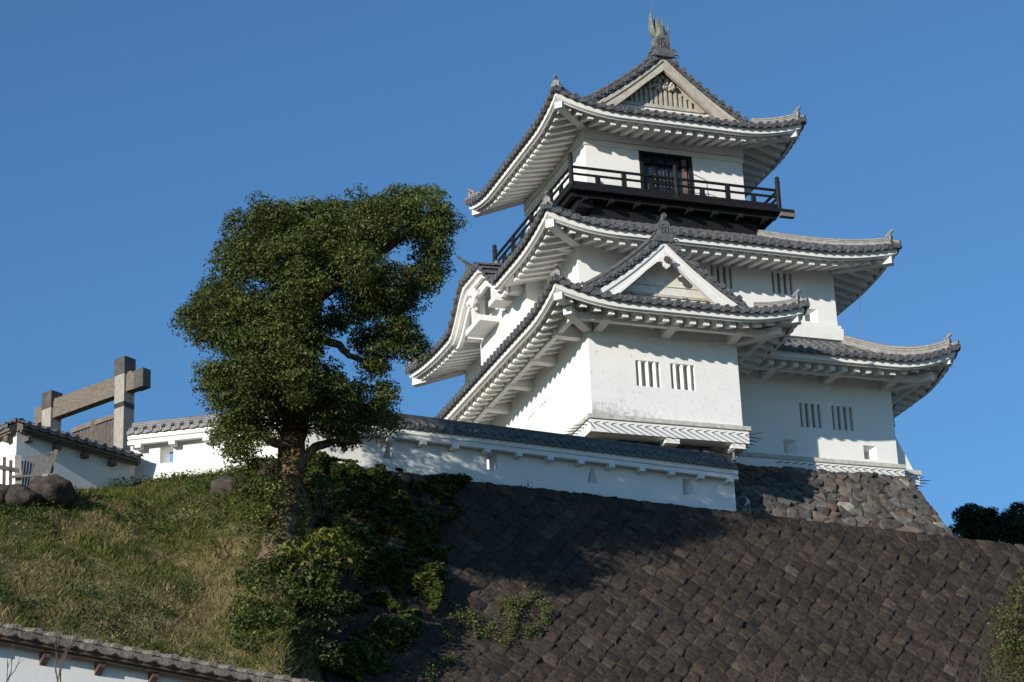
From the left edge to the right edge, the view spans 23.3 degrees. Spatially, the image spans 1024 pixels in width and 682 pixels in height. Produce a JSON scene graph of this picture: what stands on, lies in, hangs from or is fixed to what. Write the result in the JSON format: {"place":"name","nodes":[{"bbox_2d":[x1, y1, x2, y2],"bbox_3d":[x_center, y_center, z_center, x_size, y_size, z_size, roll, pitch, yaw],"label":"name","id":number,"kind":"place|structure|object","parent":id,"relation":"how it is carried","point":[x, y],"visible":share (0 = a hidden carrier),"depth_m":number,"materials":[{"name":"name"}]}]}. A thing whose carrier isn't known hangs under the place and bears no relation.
{"place":"outdoors","nodes":[
{"label":"outdoors","id":0,"kind":"place"},
{"bbox_2d":[6,645,20,681],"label":"bare shrub","id":1,"kind":"object","parent":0,"point":[9,676],"visible":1,"depth_m":27.89,"materials":[{"name":"brown plant"}]},
{"bbox_2d":[0,449,57,486],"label":"stake fence","id":2,"kind":"object","parent":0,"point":[18,476],"visible":0.73,"depth_m":71.08,"materials":[{"name":"brown wood"}]},
{"bbox_2d":[51,620,86,681],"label":"bare shrub","id":3,"kind":"object","parent":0,"point":[62,656],"visible":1,"depth_m":28.01,"materials":[{"name":"plant"}]},
{"bbox_2d":[0,463,328,681],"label":"hill","id":4,"kind":"structure","parent":0,"point":[318,676],"depth_m":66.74,"materials":[{"name":"green plant"}]},
{"bbox_2d":[0,484,10,506],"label":"boulder","id":5,"kind":"object","parent":4,"relation":"on","point":[4,489],"visible":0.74,"depth_m":69.70,"materials":[{"name":"grey stone"}]},
{"bbox_2d":[0,418,33,484],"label":"plaster wall","id":6,"kind":"structure","parent":4,"relation":"on","point":[6,431],"depth_m":73.24,"materials":[{"name":"paint"}]},
{"bbox_2d":[5,484,43,509],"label":"boulder","id":7,"kind":"object","parent":4,"relation":"on","point":[19,494],"visible":0.81,"depth_m":69.75,"materials":[{"name":"grey stone"}]},
{"bbox_2d":[28,474,77,508],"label":"boulder","id":8,"kind":"object","parent":4,"relation":"on","point":[57,489],"visible":0.86,"depth_m":70.38,"materials":[{"name":"grey stone"}]},
{"bbox_2d":[7,418,143,489],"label":"plaster wall","id":9,"kind":"structure","parent":4,"relation":"on","point":[84,462],"depth_m":74.63,"materials":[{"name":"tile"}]},
{"bbox_2d":[71,598,162,645],"bbox_3d":[-9.582,6.876,60.224,2.169,1.255,1.456,14,-27,-36],"label":"bush","id":10,"kind":"object","parent":4,"relation":"on","point":[88,608],"visible":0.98,"depth_m":60.13,"materials":[{"name":"green plant"}]},
{"bbox_2d":[0,621,313,681],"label":"plaster wall","id":11,"kind":"structure","parent":4,"relation":"on","point":[95,660],"depth_m":36.66,"materials":[{"name":"paint"}]},
{"bbox_2d":[210,475,246,495],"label":"boulder","id":12,"kind":"object","parent":4,"relation":"on","point":[221,484],"visible":0.26,"depth_m":73.31,"materials":[{"name":"grey stone"}]},
{"bbox_2d":[224,546,361,681],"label":"bush","id":13,"kind":"object","parent":4,"relation":"on","point":[264,585],"visible":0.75,"depth_m":65.86,"materials":[{"name":"green plant"}]},
{"bbox_2d":[271,527,359,592],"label":"bush","id":14,"kind":"object","parent":4,"relation":"on","point":[322,535],"visible":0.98,"depth_m":67.21,"materials":[{"name":"green plant"}]},
{"bbox_2d":[167,182,470,572],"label":"broadleaf tree","id":15,"kind":"object","parent":4,"relation":"on","point":[269,375],"visible":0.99,"depth_m":69.50,"materials":[{"name":"green plant"}]},
{"bbox_2d":[298,471,356,530],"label":"bush","id":16,"kind":"object","parent":4,"relation":"on","point":[321,503],"visible":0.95,"depth_m":70.34,"materials":[{"name":"green plant"}]},
{"bbox_2d":[254,457,1023,681],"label":"retaining wall","id":17,"kind":"structure","parent":4,"relation":"on","point":[642,591],"depth_m":77.13,"materials":[{"name":"grey stone"}]},
{"bbox_2d":[320,607,423,681],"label":"ivy","id":18,"kind":"object","parent":17,"relation":"attached to","point":[376,642],"visible":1,"depth_m":68.48,"materials":[{"name":"green plant"}]},
{"bbox_2d":[313,547,449,616],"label":"ivy","id":19,"kind":"object","parent":17,"relation":"attached to","point":[405,572],"visible":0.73,"depth_m":71.68,"materials":[{"name":"green plant"}]},
{"bbox_2d":[303,451,473,576],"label":"ivy","id":20,"kind":"object","parent":17,"relation":"attached to","point":[415,525],"visible":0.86,"depth_m":74.49,"materials":[{"name":"green plant"}]},
{"bbox_2d":[412,642,475,681],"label":"creeper","id":21,"kind":"object","parent":17,"relation":"attached to","point":[434,667],"visible":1,"depth_m":69.26,"materials":[{"name":"green plant"}]},
{"bbox_2d":[455,600,509,640],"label":"creeper","id":22,"kind":"object","parent":17,"relation":"attached to","point":[479,625],"visible":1,"depth_m":71.49,"materials":[{"name":"green plant"}]},
{"bbox_2d":[492,585,542,653],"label":"creeper","id":23,"kind":"object","parent":17,"relation":"attached to","point":[507,602],"visible":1,"depth_m":72.37,"materials":[{"name":"green plant"}]},
{"bbox_2d":[305,413,738,510],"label":"plaster wall","id":24,"kind":"structure","parent":17,"relation":"on","point":[423,445],"depth_m":79.61,"materials":[{"name":"paint"}]},
{"bbox_2d":[509,571,545,619],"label":"creeper","id":25,"kind":"object","parent":17,"relation":"attached to","point":[528,600],"visible":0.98,"depth_m":73.28,"materials":[{"name":"green plant"}]},
{"bbox_2d":[515,583,564,638],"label":"creeper","id":26,"kind":"object","parent":17,"relation":"attached to","point":[547,608],"visible":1,"depth_m":72.75,"materials":[{"name":"green plant"}]},
{"bbox_2d":[721,666,801,681],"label":"bare shrub","id":27,"kind":"object","parent":4,"relation":"on","point":[752,676],"visible":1,"depth_m":36.49,"materials":[{"name":"brown plant"}]},
{"bbox_2d":[930,634,1006,681],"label":"bare shrub","id":28,"kind":"object","parent":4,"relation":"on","point":[973,663],"visible":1,"depth_m":37.76,"materials":[{"name":"brown plant"}]},
{"bbox_2d":[245,461,258,470],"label":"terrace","id":29,"kind":"structure","parent":0,"point":[252,465],"depth_m":75.53,"materials":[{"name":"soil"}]},
{"bbox_2d":[34,356,150,450],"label":"timber gate","id":30,"kind":"structure","parent":29,"relation":"on","point":[124,384],"depth_m":81.95,"materials":[{"name":"brown wood"}]},
{"bbox_2d":[127,413,279,482],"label":"plaster wall","id":31,"kind":"structure","parent":29,"relation":"on","point":[165,445],"depth_m":76.69,"materials":[{"name":"white paint"}]},
{"bbox_2d":[737,496,750,511],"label":"flood lamp","id":32,"kind":"object","parent":29,"relation":"on","point":[743,502],"visible":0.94,"depth_m":82.89,"materials":[{"name":"grey glass"}]},
{"bbox_2d":[599,438,954,536],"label":"stone plinth","id":33,"kind":"structure","parent":29,"relation":"on","point":[875,500],"depth_m":93.43,"materials":[{"name":"grey stone"}]},
{"bbox_2d":[404,1,960,486],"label":"castle keep","id":34,"kind":"structure","parent":33,"relation":"on","point":[650,279],"depth_m":96.34,"materials":[{"name":"paint"}]},
{"bbox_2d":[499,310,510,345],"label":"bell window","id":35,"kind":"structure","parent":34,"relation":"in","point":[504,325],"depth_m":101.30,"materials":[{"name":"white paint"}]},
{"bbox_2d":[528,412,535,429],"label":"window","id":36,"kind":"structure","parent":34,"relation":"in","point":[531,420],"depth_m":94.93,"materials":[{"name":"paint"}]},
{"bbox_2d":[540,400,547,429],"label":"window","id":37,"kind":"structure","parent":34,"relation":"in","point":[544,407],"depth_m":93.74,"materials":[{"name":"paint"}]},
{"bbox_2d":[635,360,660,387],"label":"window","id":38,"kind":"structure","parent":34,"relation":"in","point":[647,372],"depth_m":90.26,"materials":[{"name":"paint"}]},
{"bbox_2d":[639,150,693,193],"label":"door","id":39,"kind":"structure","parent":34,"relation":"in","point":[652,163],"depth_m":102.05,"materials":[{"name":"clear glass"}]},
{"bbox_2d":[670,363,695,390],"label":"window","id":40,"kind":"structure","parent":34,"relation":"in","point":[682,375],"depth_m":90.70,"materials":[{"name":"paint"}]},
{"bbox_2d":[711,265,732,288],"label":"window","id":41,"kind":"structure","parent":34,"relation":"in","point":[723,274],"depth_m":98.12,"materials":[{"name":"paint"}]},
{"bbox_2d":[771,272,792,294],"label":"window","id":42,"kind":"structure","parent":34,"relation":"in","point":[781,282],"depth_m":98.91,"materials":[{"name":"paint"}]},
{"bbox_2d":[799,403,821,427],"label":"window","id":43,"kind":"structure","parent":34,"relation":"in","point":[810,415],"depth_m":95.49,"materials":[{"name":"paint"}]},
{"bbox_2d":[831,406,853,430],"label":"window","id":44,"kind":"structure","parent":34,"relation":"in","point":[842,417],"depth_m":95.94,"materials":[{"name":"paint"}]},
{"bbox_2d":[433,600,468,641],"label":"creeper","id":45,"kind":"object","parent":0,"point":[446,632],"visible":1,"depth_m":71.20,"materials":[{"name":"green plant"}]},
{"bbox_2d":[0,0,1023,543],"label":"sky","id":46,"kind":"structure","parent":0,"point":[130,129],"materials":[{"name":"blue"}]},
{"bbox_2d":[948,502,1017,541],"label":"distant tree","id":47,"kind":"object","parent":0,"point":[975,521],"visible":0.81,"depth_m":118.09,"materials":[{"name":"green plant"}]},
{"bbox_2d":[983,564,1023,681],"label":"olive shrub","id":48,"kind":"object","parent":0,"point":[1014,623],"visible":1,"depth_m":53.56,"materials":[{"name":"green plant"}]},
{"bbox_2d":[995,501,1023,544],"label":"distant tree","id":49,"kind":"object","parent":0,"point":[1015,511],"visible":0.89,"depth_m":118.82,"materials":[{"name":"green plant"}]}
]}

